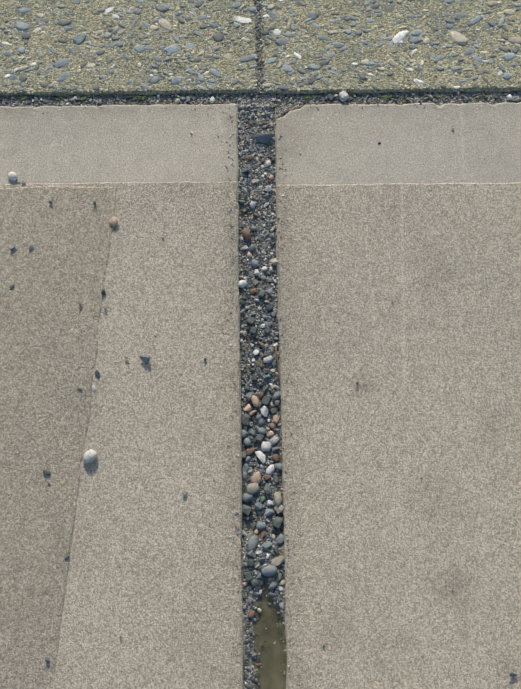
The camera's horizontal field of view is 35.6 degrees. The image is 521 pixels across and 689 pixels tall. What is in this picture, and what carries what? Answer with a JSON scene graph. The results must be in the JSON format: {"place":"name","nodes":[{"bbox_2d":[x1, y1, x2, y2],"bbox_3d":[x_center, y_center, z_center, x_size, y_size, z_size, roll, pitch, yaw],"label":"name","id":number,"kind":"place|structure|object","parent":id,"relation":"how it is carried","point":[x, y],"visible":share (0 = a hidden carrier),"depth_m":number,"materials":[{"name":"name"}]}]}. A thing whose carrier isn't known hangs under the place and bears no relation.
{"place":"outdoors","nodes":[
{"label":"outdoors","id":0,"kind":"place"},
{"label":"soil","id":1,"kind":"structure","parent":0,"visible":0},
{"bbox_2d":[0,104,243,688],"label":"paving slab","id":2,"kind":"structure","parent":1,"relation":"on","point":[105,143],"depth_m":1.40,"materials":[{"name":"concrete"}]},
{"bbox_2d":[0,186,116,688],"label":"concrete slab surface","id":3,"kind":"object","parent":2,"relation":"on","point":[49,327],"visible":1,"depth_m":1.31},
{"bbox_2d":[0,181,242,688],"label":"concrete slab surface","id":4,"kind":"object","parent":2,"relation":"on","point":[151,552],"visible":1,"depth_m":1.28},
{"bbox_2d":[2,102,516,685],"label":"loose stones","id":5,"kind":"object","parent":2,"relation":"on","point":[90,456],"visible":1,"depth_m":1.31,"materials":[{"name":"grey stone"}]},
{"bbox_2d":[0,0,256,95],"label":"exposed aggregate slab","id":6,"kind":"structure","parent":1,"relation":"on","point":[221,15],"depth_m":1.44,"materials":[{"name":"beige concrete"}]},
{"bbox_2d":[255,0,264,92],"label":"paving joint","id":7,"kind":"object","parent":1,"relation":"on","point":[258,48],"visible":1,"depth_m":1.44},
{"bbox_2d":[0,0,520,93],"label":"aggregate stones","id":8,"kind":"object","parent":1,"relation":"on","point":[399,37],"visible":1,"depth_m":1.44,"materials":[{"name":"grey stone"}]},
{"bbox_2d":[0,91,520,109],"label":"paving joint","id":9,"kind":"object","parent":1,"relation":"on","point":[257,103],"visible":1,"depth_m":1.42,"materials":[{"name":"grey gravel"}]},
{"bbox_2d":[238,109,286,688],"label":"pebbles","id":10,"kind":"object","parent":1,"relation":"on","point":[249,627],"visible":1,"depth_m":1.33,"materials":[{"name":"grey gravel"}]},
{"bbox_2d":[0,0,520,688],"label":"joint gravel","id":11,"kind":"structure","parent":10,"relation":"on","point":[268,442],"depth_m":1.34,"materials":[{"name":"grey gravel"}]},
{"bbox_2d":[129,96,271,436],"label":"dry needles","id":12,"kind":"object","parent":11,"relation":"on","point":[254,245],"visible":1,"depth_m":1.36,"materials":[{"name":"brown plant"}]},
{"bbox_2d":[273,346,279,384],"bbox_3d":[0.027,0.034,1.320,0.007,0.004,0.064,-8,78,-2],"label":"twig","id":13,"kind":"object","parent":11,"relation":"on","point":[277,362],"visible":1,"depth_m":1.32,"materials":[{"name":"brown wood"}]},
{"bbox_2d":[252,575,286,688],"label":"muddy puddle","id":14,"kind":"object","parent":10,"relation":"on","point":[270,665],"visible":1,"depth_m":1.24,"materials":[{"name":"beige liquid"}]},
{"bbox_2d":[274,106,302,130],"bbox_3d":[0.039,-0.399,1.446,0.074,0.060,0.035,-44,81,-8],"label":"chipped corner","id":15,"kind":"object","parent":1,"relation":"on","point":[281,111],"visible":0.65,"depth_m":1.42,"materials":[{"name":"concrete"}]},
{"bbox_2d":[261,0,520,93],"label":"exposed aggregate slab","id":16,"kind":"structure","parent":1,"relation":"on","point":[383,82],"depth_m":1.44,"materials":[{"name":"beige concrete"}]},
{"bbox_2d":[275,102,520,688],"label":"paving slab","id":17,"kind":"structure","parent":1,"relation":"on","point":[419,144],"depth_m":1.40,"materials":[{"name":"concrete"}]},
{"bbox_2d":[277,183,520,688],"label":"concrete slab surface","id":18,"kind":"object","parent":17,"relation":"on","point":[389,547],"visible":1,"depth_m":1.29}
]}

